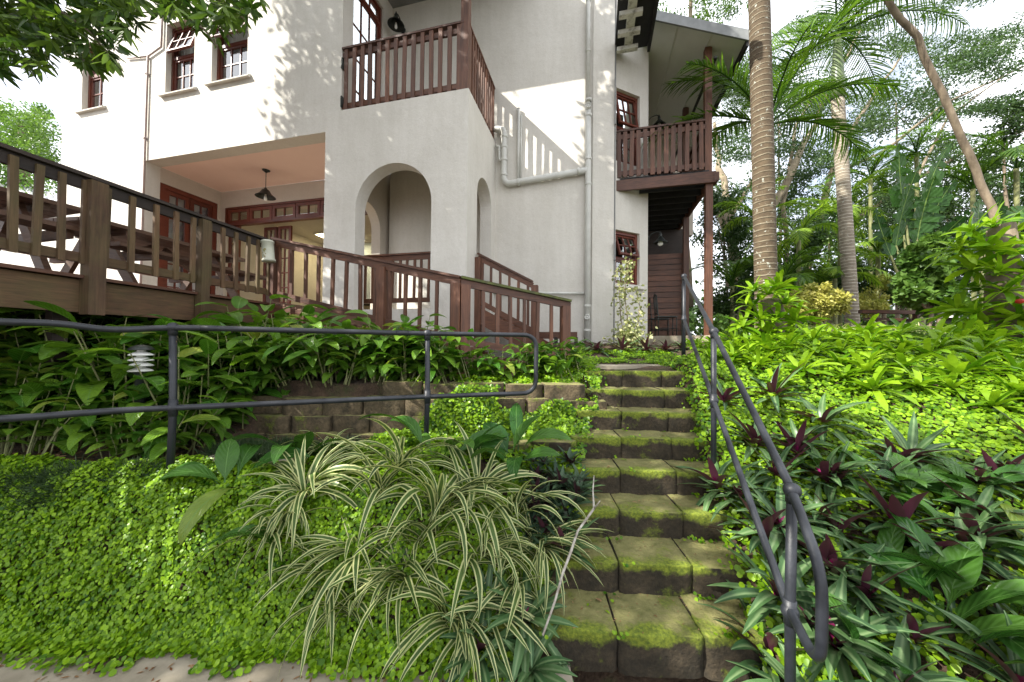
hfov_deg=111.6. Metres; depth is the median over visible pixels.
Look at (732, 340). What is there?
bromeliad
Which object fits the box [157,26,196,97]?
window
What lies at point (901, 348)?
bromeliad
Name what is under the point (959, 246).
bromeliad
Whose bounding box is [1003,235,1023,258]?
bromeliad
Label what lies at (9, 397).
ginger plant
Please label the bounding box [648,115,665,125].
wall lamp
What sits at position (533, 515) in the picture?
oyster plant
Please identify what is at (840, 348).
bromeliad
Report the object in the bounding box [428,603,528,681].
oyster plant
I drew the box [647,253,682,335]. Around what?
timber screen
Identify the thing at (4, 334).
ginger plant
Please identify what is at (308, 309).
ginger plant
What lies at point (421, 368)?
ginger plant
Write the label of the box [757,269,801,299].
bromeliad
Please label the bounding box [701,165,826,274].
background tree
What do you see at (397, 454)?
striped flax
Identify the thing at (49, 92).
sky
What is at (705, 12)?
light leaved tree
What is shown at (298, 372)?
ginger plant
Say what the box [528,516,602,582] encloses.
oyster plant
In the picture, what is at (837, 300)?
shrub
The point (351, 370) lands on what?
ginger plant
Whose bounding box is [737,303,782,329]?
bromeliad
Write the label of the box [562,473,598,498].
oyster plant
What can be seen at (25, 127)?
background tree
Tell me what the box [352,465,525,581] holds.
striped flax
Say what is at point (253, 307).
ginger plant
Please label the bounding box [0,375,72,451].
ginger plant
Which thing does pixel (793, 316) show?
bromeliad
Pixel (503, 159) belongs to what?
waste pipe
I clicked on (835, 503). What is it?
oyster plant
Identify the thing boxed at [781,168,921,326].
feather palm
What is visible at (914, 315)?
wooden bench
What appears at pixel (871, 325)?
bromeliad
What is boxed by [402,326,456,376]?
ginger plant
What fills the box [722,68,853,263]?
background tree
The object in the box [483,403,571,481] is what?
cast iron plant
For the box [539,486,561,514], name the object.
oyster plant
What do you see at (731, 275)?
feather palm
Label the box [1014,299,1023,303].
flower
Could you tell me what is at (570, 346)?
ginger plant
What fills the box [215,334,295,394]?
ginger plant
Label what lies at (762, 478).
oyster plant
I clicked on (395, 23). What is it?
wall lamp
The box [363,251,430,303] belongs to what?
porch balustrade
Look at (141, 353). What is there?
garden lamp
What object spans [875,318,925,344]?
bromeliad
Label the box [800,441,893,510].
oyster plant
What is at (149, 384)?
ginger plant
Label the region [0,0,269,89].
overhanging tree
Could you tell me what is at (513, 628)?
striped flax
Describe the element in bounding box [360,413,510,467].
cast iron plant
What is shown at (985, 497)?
oyster plant
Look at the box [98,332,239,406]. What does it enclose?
ginger plant
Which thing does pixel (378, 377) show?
ginger plant
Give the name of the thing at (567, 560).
dead branch
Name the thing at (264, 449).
grass
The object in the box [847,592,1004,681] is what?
oyster plant
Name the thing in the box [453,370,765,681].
garden steps
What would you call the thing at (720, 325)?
shrub
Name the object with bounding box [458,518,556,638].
striped flax
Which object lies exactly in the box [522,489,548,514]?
oyster plant
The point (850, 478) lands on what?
cast iron plant
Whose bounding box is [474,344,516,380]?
ginger plant
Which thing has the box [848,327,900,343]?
bromeliad
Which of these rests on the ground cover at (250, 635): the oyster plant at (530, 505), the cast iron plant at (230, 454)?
the oyster plant at (530, 505)
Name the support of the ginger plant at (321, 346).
on the ground at (356, 387)
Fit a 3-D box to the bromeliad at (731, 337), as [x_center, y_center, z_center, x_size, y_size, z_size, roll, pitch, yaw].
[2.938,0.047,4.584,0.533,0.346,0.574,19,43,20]
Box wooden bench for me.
[858,309,923,331]
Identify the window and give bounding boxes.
[74,48,105,114]
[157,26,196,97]
[204,22,250,86]
[225,198,367,225]
[615,231,645,289]
[616,91,638,165]
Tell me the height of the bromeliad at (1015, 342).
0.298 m
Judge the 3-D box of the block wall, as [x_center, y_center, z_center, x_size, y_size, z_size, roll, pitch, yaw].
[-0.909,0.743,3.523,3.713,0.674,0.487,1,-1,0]
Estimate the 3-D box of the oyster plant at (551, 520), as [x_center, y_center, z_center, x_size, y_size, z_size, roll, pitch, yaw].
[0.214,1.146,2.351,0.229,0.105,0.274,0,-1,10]
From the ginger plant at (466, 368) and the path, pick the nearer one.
the path
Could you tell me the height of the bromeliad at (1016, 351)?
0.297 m
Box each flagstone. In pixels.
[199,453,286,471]
[581,364,640,368]
[622,364,669,367]
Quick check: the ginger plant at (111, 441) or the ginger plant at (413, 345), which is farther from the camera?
the ginger plant at (413, 345)
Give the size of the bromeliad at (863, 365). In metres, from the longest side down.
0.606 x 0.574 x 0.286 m
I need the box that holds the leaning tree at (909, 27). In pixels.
[883,0,999,221]
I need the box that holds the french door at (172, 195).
[157,182,216,293]
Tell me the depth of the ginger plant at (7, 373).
2.98 m
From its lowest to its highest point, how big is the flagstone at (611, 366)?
0.035 m
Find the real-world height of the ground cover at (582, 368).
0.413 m
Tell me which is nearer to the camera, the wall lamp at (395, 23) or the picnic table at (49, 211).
the picnic table at (49, 211)
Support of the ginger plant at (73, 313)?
on the ground at (356, 387)
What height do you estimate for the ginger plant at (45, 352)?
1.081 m
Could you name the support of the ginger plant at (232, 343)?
on the ground at (356, 387)
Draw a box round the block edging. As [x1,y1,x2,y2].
[413,436,575,458]
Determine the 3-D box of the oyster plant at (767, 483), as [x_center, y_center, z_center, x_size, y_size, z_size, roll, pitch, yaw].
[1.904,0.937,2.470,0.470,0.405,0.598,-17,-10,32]
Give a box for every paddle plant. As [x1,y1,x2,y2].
[871,143,970,330]
[953,196,1023,311]
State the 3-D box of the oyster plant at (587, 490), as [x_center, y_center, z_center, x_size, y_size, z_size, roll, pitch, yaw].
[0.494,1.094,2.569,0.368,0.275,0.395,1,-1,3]
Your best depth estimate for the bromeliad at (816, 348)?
3.69 m
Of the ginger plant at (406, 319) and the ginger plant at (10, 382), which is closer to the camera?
the ginger plant at (10, 382)
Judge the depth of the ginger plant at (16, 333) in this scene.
3.33 m
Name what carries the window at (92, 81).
in the house
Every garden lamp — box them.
[127,345,154,430]
[937,312,959,326]
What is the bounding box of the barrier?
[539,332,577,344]
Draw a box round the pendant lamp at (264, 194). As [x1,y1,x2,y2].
[255,168,275,200]
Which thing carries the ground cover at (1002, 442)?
on the ground at (356, 387)
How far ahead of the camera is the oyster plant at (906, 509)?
1.98 m
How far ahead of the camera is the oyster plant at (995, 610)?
1.65 m
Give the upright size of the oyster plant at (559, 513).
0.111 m
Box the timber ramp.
[266,237,571,376]
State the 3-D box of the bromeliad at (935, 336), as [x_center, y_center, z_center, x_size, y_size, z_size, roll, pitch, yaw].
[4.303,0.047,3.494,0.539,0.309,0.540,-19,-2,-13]
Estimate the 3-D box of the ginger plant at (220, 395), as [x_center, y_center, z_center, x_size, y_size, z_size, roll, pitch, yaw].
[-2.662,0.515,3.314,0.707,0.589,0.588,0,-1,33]
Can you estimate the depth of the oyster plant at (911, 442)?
2.47 m
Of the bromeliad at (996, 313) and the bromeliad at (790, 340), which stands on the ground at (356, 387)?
the bromeliad at (790, 340)
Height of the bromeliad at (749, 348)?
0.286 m
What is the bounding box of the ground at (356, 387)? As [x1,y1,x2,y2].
[0,337,1023,681]
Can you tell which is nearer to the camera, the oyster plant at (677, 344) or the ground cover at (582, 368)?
the ground cover at (582, 368)
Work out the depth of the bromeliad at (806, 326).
4.49 m
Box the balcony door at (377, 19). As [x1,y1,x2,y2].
[353,0,381,100]
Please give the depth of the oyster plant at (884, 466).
2.29 m
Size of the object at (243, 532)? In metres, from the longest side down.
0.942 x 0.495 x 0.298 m
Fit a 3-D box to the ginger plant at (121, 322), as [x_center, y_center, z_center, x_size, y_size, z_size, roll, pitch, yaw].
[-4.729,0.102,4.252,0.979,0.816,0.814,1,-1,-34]
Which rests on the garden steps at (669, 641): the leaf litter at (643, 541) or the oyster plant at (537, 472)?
the leaf litter at (643, 541)
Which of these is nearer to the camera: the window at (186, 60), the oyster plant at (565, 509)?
the oyster plant at (565, 509)
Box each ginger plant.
[0,307,132,388]
[0,310,100,341]
[0,313,130,380]
[0,316,90,395]
[0,325,8,381]
[0,329,43,348]
[0,332,92,383]
[0,338,30,364]
[0,346,128,446]
[0,348,151,444]
[0,357,13,394]
[0,358,47,446]
[0,363,129,455]
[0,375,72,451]
[0,377,93,455]
[0,382,24,447]
[1,318,222,417]
[3,309,104,345]
[12,379,151,453]
[13,310,140,346]
[17,301,160,410]
[24,330,152,380]
[28,331,102,355]
[30,383,182,458]
[64,338,265,449]
[68,320,157,398]
[76,314,137,324]
[85,412,163,458]
[86,320,167,358]
[90,319,241,398]
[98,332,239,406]
[101,413,201,459]
[117,321,217,359]
[127,340,210,403]
[132,331,253,395]
[140,363,248,445]
[140,371,258,461]
[144,314,238,360]
[150,318,242,375]
[178,318,298,412]
[179,302,294,344]
[192,294,327,387]
[192,365,267,431]
[208,310,309,388]
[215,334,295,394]
[220,338,309,395]
[223,302,337,372]
[225,314,300,381]
[229,305,343,375]
[262,308,350,387]
[269,320,319,377]
[285,312,351,379]
[287,316,355,384]
[322,319,388,379]
[324,309,422,380]
[325,334,381,385]
[335,324,406,382]
[339,326,379,376]
[352,318,443,351]
[359,335,411,384]
[361,315,424,378]
[372,335,431,380]
[391,314,446,377]
[397,326,476,386]
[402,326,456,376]
[403,325,460,388]
[430,328,493,380]
[434,342,464,380]
[464,350,496,375]
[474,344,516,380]
[504,343,541,377]
[507,338,543,371]
[513,340,558,377]
[531,337,595,380]
[541,341,567,362]
[552,339,590,368]
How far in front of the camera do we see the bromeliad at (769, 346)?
3.83 m
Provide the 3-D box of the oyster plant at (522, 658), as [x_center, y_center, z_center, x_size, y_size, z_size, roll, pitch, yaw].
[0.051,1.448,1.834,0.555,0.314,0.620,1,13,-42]
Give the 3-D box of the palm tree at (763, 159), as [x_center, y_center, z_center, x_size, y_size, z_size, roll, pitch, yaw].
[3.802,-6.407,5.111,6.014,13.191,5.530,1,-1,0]
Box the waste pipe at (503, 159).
[493,0,591,342]
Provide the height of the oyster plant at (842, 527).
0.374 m
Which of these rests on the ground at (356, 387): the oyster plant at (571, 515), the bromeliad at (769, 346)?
the oyster plant at (571, 515)
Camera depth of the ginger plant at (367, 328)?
4.09 m
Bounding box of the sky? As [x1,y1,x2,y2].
[0,0,1023,334]
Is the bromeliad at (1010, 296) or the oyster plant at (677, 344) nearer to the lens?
the bromeliad at (1010, 296)
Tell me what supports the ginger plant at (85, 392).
on the ground at (356, 387)
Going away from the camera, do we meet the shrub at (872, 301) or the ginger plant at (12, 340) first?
the ginger plant at (12, 340)
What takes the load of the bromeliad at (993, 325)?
on the ground at (356, 387)
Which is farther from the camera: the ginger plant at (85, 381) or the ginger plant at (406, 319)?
the ginger plant at (406, 319)
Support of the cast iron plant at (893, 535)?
on the ground at (356, 387)
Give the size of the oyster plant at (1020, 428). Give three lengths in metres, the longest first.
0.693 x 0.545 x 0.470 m
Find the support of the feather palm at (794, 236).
on the ground at (356, 387)
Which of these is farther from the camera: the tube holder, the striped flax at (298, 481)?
the tube holder
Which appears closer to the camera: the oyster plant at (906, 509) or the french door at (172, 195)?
the oyster plant at (906, 509)
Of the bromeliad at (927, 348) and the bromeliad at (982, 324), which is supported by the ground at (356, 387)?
the bromeliad at (927, 348)
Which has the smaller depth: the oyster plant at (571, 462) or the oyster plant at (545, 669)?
the oyster plant at (545, 669)
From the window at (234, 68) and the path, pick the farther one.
the window at (234, 68)
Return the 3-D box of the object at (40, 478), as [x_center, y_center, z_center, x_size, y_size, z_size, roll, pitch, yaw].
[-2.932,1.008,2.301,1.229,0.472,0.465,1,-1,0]
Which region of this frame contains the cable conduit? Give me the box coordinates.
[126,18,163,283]
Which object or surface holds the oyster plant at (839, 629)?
on the ground at (356, 387)
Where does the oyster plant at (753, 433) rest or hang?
on the ground at (356, 387)
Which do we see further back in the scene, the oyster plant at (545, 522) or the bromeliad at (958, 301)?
the bromeliad at (958, 301)
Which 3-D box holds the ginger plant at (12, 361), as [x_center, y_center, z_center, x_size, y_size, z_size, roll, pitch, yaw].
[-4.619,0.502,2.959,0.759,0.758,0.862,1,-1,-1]
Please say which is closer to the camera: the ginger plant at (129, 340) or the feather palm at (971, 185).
the ginger plant at (129, 340)
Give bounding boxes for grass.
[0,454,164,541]
[192,432,376,462]
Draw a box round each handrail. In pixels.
[0,318,538,468]
[681,273,828,681]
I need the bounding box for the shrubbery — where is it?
[689,278,978,334]
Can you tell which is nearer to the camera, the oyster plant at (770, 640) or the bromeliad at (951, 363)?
the oyster plant at (770, 640)
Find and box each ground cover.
[0,452,554,664]
[0,642,508,681]
[305,373,600,495]
[396,384,598,440]
[526,357,606,388]
[535,369,748,639]
[556,347,680,363]
[656,332,1023,681]
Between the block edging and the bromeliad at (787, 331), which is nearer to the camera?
the block edging
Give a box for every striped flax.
[170,482,342,583]
[212,475,310,560]
[238,435,370,541]
[253,516,392,677]
[268,573,385,679]
[276,504,407,632]
[281,428,369,462]
[309,432,437,546]
[314,506,475,676]
[326,418,464,506]
[336,486,491,592]
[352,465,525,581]
[377,553,524,681]
[405,421,557,581]
[408,507,551,628]
[429,535,555,681]
[457,470,588,547]
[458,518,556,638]
[479,487,611,617]
[814,323,865,330]
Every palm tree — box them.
[641,0,911,327]
[723,0,969,328]
[748,0,777,327]
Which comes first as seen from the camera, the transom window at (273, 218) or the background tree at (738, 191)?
the transom window at (273, 218)
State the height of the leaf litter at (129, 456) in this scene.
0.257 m
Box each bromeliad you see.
[686,335,710,349]
[686,339,709,351]
[690,341,717,351]
[692,348,721,360]
[717,335,743,347]
[717,335,747,351]
[717,342,751,362]
[718,325,750,344]
[723,312,760,334]
[723,333,779,356]
[728,327,771,343]
[731,276,776,303]
[734,293,775,313]
[734,348,789,368]
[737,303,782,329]
[741,333,805,358]
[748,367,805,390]
[749,332,783,346]
[750,280,794,298]
[751,329,777,341]
[753,302,804,327]
[753,317,798,336]
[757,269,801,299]
[763,290,809,312]
[765,330,801,340]
[771,330,812,346]
[771,350,843,376]
[778,301,829,329]
[785,323,809,335]
[786,322,826,339]
[790,338,843,356]
[794,325,844,344]
[814,322,863,341]
[815,348,866,369]
[816,362,874,384]
[820,327,842,336]
[820,330,873,353]
[834,313,904,337]
[839,363,919,411]
[840,350,922,375]
[847,331,890,353]
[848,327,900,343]
[849,344,896,366]
[873,352,948,379]
[874,336,930,358]
[875,317,941,337]
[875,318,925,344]
[887,332,935,352]
[893,328,976,355]
[893,359,970,398]
[908,318,971,340]
[917,326,981,359]
[920,290,1006,324]
[921,231,994,270]
[922,369,989,397]
[924,352,1013,383]
[928,325,998,347]
[930,318,1011,339]
[931,249,1022,290]
[936,313,993,328]
[940,202,1002,253]
[940,288,1010,324]
[941,273,1005,301]
[944,321,983,337]
[945,225,1023,267]
[948,336,1023,358]
[956,351,1023,378]
[959,277,1023,306]
[960,254,1023,289]
[960,327,1023,356]
[961,385,1023,412]
[962,319,1019,342]
[964,202,1022,243]
[970,320,1019,338]
[970,351,1023,372]
[972,370,1023,395]
[974,321,1023,337]
[978,235,1023,261]
[980,212,1023,239]
[982,303,1016,315]
[987,267,1023,285]
[987,296,1023,327]
[991,344,1023,363]
[993,297,1023,322]
[998,361,1023,388]
[1002,324,1023,342]
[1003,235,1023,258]
[1005,338,1023,350]
[1014,260,1023,283]
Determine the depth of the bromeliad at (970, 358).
3.08 m
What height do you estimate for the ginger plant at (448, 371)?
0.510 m
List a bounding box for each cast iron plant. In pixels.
[158,439,309,545]
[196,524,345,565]
[232,431,353,463]
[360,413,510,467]
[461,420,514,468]
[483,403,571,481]
[552,462,568,502]
[792,452,861,492]
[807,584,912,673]
[809,445,959,504]
[843,518,1001,622]
[849,443,1003,522]
[859,508,1023,659]
[861,489,1023,568]
[867,551,1023,613]
[895,448,1023,539]
[912,589,1023,680]
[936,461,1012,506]
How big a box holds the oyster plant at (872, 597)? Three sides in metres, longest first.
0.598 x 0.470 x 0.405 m
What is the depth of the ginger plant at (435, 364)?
3.52 m
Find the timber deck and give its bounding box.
[0,142,270,393]
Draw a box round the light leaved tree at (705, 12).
[658,0,747,306]
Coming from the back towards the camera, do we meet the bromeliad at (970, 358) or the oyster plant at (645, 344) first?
the oyster plant at (645, 344)
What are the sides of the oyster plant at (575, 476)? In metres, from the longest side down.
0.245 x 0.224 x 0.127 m
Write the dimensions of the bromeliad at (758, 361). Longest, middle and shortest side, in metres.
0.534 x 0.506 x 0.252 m
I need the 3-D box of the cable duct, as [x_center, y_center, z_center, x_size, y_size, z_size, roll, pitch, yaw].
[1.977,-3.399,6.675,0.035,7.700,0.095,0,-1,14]
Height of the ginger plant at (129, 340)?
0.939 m
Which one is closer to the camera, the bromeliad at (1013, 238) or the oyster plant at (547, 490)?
the oyster plant at (547, 490)
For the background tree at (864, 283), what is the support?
on the ground at (356, 387)
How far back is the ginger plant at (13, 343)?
3.24 m
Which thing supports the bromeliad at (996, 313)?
attached to the tree stump at (1012, 231)
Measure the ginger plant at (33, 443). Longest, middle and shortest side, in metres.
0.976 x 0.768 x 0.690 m
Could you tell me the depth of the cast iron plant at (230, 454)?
2.23 m
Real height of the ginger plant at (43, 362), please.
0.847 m
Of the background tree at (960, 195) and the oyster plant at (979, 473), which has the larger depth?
the background tree at (960, 195)
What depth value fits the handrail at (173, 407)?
2.46 m
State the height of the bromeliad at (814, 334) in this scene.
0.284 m
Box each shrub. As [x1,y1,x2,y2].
[601,253,657,348]
[696,284,754,326]
[713,313,742,335]
[783,281,855,327]
[858,273,893,328]
[886,230,969,328]
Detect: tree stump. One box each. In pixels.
[759,298,787,340]
[983,222,1023,339]
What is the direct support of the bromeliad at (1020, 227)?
on the tree stump at (1012, 231)
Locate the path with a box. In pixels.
[0,643,572,681]
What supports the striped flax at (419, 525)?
on the ground at (356, 387)
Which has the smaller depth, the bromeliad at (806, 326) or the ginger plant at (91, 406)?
the ginger plant at (91, 406)
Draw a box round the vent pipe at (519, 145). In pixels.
[517,107,521,177]
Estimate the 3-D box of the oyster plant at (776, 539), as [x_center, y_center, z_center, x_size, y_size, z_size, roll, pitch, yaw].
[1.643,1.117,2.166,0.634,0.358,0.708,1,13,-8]
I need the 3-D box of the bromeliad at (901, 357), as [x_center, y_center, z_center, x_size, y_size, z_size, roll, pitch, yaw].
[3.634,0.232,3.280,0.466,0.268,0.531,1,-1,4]
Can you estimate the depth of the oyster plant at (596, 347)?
5.40 m
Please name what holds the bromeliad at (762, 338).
on the ground at (356, 387)
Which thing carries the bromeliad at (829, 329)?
on the ground at (356, 387)
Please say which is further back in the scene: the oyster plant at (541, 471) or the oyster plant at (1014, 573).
the oyster plant at (541, 471)
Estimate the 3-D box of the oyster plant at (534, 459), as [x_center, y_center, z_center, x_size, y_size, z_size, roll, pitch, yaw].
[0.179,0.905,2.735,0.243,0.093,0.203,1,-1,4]
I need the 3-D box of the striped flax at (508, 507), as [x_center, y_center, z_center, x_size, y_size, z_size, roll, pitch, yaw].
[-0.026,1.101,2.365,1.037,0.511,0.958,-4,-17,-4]
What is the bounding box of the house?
[57,0,748,357]
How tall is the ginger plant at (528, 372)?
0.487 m
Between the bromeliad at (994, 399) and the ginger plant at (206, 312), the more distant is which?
the ginger plant at (206, 312)
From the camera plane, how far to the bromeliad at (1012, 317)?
4.07 m
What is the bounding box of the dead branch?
[542,475,599,635]
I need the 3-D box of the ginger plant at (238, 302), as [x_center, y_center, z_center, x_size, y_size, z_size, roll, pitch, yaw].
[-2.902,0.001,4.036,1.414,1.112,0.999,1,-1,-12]
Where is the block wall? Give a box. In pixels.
[244,379,606,439]
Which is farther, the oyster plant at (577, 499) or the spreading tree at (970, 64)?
the spreading tree at (970, 64)
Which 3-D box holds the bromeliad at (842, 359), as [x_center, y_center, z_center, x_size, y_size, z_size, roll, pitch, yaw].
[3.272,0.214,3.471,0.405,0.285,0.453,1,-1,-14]
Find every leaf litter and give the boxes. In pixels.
[0,417,378,464]
[0,661,471,681]
[558,370,723,633]
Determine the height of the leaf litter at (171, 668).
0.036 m
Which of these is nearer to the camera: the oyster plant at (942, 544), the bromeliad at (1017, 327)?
the oyster plant at (942, 544)
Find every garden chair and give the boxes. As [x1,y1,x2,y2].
[648,298,668,335]
[653,294,677,335]
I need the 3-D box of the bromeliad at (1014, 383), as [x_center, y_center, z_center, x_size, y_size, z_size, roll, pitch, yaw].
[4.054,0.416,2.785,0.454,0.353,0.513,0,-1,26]
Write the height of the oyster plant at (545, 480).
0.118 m
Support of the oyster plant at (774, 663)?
on the ground at (356, 387)
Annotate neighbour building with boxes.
[0,179,57,270]
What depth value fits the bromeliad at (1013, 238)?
4.09 m
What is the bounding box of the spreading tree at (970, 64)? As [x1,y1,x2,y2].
[693,0,1023,326]
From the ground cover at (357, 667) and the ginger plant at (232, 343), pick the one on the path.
the ground cover at (357, 667)
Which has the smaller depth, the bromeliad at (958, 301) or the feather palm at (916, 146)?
the bromeliad at (958, 301)
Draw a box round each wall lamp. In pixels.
[387,11,405,32]
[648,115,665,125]
[648,231,667,245]
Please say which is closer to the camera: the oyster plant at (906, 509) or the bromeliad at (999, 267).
the oyster plant at (906, 509)
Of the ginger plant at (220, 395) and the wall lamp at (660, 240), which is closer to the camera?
the ginger plant at (220, 395)
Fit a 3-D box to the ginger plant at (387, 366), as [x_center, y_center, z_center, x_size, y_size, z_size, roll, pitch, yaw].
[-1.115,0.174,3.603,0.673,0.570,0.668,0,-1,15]
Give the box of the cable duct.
[613,0,616,342]
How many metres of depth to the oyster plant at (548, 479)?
2.50 m
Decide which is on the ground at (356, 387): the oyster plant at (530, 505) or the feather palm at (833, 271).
the feather palm at (833, 271)
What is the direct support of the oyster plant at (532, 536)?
on the ground at (356, 387)
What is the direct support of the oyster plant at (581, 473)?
on the ground at (356, 387)
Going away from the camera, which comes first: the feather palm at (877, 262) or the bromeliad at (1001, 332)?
the bromeliad at (1001, 332)
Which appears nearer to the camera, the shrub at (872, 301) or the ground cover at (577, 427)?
the ground cover at (577, 427)
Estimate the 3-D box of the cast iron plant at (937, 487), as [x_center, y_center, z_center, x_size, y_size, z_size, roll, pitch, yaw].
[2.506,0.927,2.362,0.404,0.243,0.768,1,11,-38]
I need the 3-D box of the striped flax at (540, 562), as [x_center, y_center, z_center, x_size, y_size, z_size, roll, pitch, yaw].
[0.171,1.244,2.152,0.870,0.416,0.751,0,-1,22]
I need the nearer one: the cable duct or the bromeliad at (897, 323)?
the bromeliad at (897, 323)
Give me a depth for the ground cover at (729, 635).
2.06 m
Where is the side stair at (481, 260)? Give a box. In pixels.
[474,253,548,350]
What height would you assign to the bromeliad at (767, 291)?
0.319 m
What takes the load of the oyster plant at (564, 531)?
on the ground at (356, 387)
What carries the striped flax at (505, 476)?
on the ground at (356, 387)
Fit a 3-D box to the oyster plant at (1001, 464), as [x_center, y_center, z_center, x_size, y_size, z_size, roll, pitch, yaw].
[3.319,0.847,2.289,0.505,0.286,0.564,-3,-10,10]
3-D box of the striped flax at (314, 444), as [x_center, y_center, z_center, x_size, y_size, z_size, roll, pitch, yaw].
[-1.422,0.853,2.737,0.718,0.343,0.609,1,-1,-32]
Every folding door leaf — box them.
[227,226,240,296]
[262,227,277,301]
[278,225,292,303]
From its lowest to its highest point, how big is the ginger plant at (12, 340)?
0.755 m
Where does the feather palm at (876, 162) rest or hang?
on the ground at (356, 387)
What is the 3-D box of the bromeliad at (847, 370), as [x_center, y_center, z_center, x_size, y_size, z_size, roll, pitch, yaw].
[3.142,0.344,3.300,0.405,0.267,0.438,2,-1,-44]
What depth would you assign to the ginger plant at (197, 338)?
3.43 m
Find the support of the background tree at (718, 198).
on the ground at (356, 387)
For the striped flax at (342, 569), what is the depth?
1.89 m
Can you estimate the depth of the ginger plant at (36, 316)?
3.78 m
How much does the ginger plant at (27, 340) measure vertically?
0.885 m
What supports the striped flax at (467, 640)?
on the path
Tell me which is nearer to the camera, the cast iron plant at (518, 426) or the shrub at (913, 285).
the cast iron plant at (518, 426)
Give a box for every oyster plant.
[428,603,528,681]
[446,557,512,631]
[476,563,577,681]
[481,618,577,681]
[515,493,542,511]
[516,514,578,565]
[516,519,540,543]
[518,465,547,485]
[522,448,548,465]
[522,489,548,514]
[522,503,559,536]
[523,476,550,492]
[523,509,546,525]
[525,477,563,499]
[527,486,546,508]
[528,497,543,511]
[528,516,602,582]
[529,460,550,476]
[529,506,563,534]
[530,456,557,466]
[530,482,559,512]
[532,501,554,523]
[534,504,570,527]
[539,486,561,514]
[542,477,565,488]
[543,458,564,481]
[543,465,583,488]
[543,466,561,484]
[550,499,582,532]
[551,513,573,533]
[552,489,595,514]
[552,495,581,516]
[554,469,583,487]
[555,445,583,463]
[558,451,589,467]
[560,465,603,501]
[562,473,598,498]
[563,479,597,499]
[566,463,591,490]
[569,471,591,487]
[581,338,614,356]
[605,335,638,356]
[630,335,666,352]
[651,339,679,352]
[669,340,690,351]
[670,456,766,510]
[694,380,756,410]
[697,580,805,681]
[700,490,835,566]
[704,466,782,520]
[706,410,806,467]
[707,529,882,644]
[717,477,850,568]
[726,634,842,681]
[741,437,832,494]
[743,442,817,497]
[746,360,810,412]
[749,559,891,665]
[752,420,831,466]
[760,567,928,681]
[770,418,833,465]
[772,529,897,616]
[775,482,872,549]
[779,393,876,452]
[784,444,884,513]
[797,534,912,610]
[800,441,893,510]
[801,493,909,569]
[813,615,968,681]
[826,543,933,642]
[830,471,1004,577]
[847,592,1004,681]
[850,446,934,505]
[851,432,957,482]
[862,411,983,481]
[875,520,1002,612]
[888,492,1023,588]
[913,507,1023,579]
[921,600,1023,681]
[926,473,1023,536]
[937,595,1023,630]
[948,450,1023,499]
[961,450,1023,484]
[962,448,1023,487]
[992,408,1023,460]
[1001,552,1023,578]
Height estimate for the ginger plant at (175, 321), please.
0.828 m
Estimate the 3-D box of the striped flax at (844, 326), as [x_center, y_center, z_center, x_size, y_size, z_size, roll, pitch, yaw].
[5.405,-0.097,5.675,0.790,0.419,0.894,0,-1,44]
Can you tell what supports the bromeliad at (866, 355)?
on the ground cover at (1002, 442)
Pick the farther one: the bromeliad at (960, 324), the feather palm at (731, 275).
the feather palm at (731, 275)
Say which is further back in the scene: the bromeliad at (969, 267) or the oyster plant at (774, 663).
the bromeliad at (969, 267)
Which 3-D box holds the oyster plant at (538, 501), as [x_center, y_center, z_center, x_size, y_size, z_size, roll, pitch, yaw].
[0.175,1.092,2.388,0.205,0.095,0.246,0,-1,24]
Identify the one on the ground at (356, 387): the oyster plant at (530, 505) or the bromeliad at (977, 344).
the bromeliad at (977, 344)
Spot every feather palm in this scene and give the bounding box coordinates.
[689,253,753,324]
[713,176,810,235]
[735,246,843,298]
[745,200,837,328]
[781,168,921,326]
[795,252,891,329]
[822,140,933,315]
[822,219,914,326]
[851,99,995,219]
[911,129,1023,329]
[919,131,1023,235]
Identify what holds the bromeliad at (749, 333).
on the ground at (356, 387)
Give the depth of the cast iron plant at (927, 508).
2.01 m
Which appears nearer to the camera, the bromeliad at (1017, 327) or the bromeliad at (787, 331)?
the bromeliad at (1017, 327)
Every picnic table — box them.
[0,186,110,269]
[1,216,266,296]
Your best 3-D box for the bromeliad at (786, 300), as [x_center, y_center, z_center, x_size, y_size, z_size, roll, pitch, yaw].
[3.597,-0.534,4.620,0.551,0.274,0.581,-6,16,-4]
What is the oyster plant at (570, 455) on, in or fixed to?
on the ground at (356, 387)
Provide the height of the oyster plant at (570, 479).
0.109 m
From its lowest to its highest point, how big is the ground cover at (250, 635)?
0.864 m
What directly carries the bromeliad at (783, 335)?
on the ground at (356, 387)
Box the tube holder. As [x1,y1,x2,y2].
[260,239,275,262]
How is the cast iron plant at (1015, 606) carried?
on the ground at (356, 387)
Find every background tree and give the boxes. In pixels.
[0,97,61,195]
[689,187,753,295]
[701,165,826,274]
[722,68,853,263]
[735,219,834,326]
[778,259,882,314]
[793,170,922,266]
[807,218,865,327]
[847,69,977,322]
[856,218,914,324]
[865,263,961,325]
[884,136,1023,255]
[910,195,970,325]
[951,208,1023,302]
[975,83,1023,207]

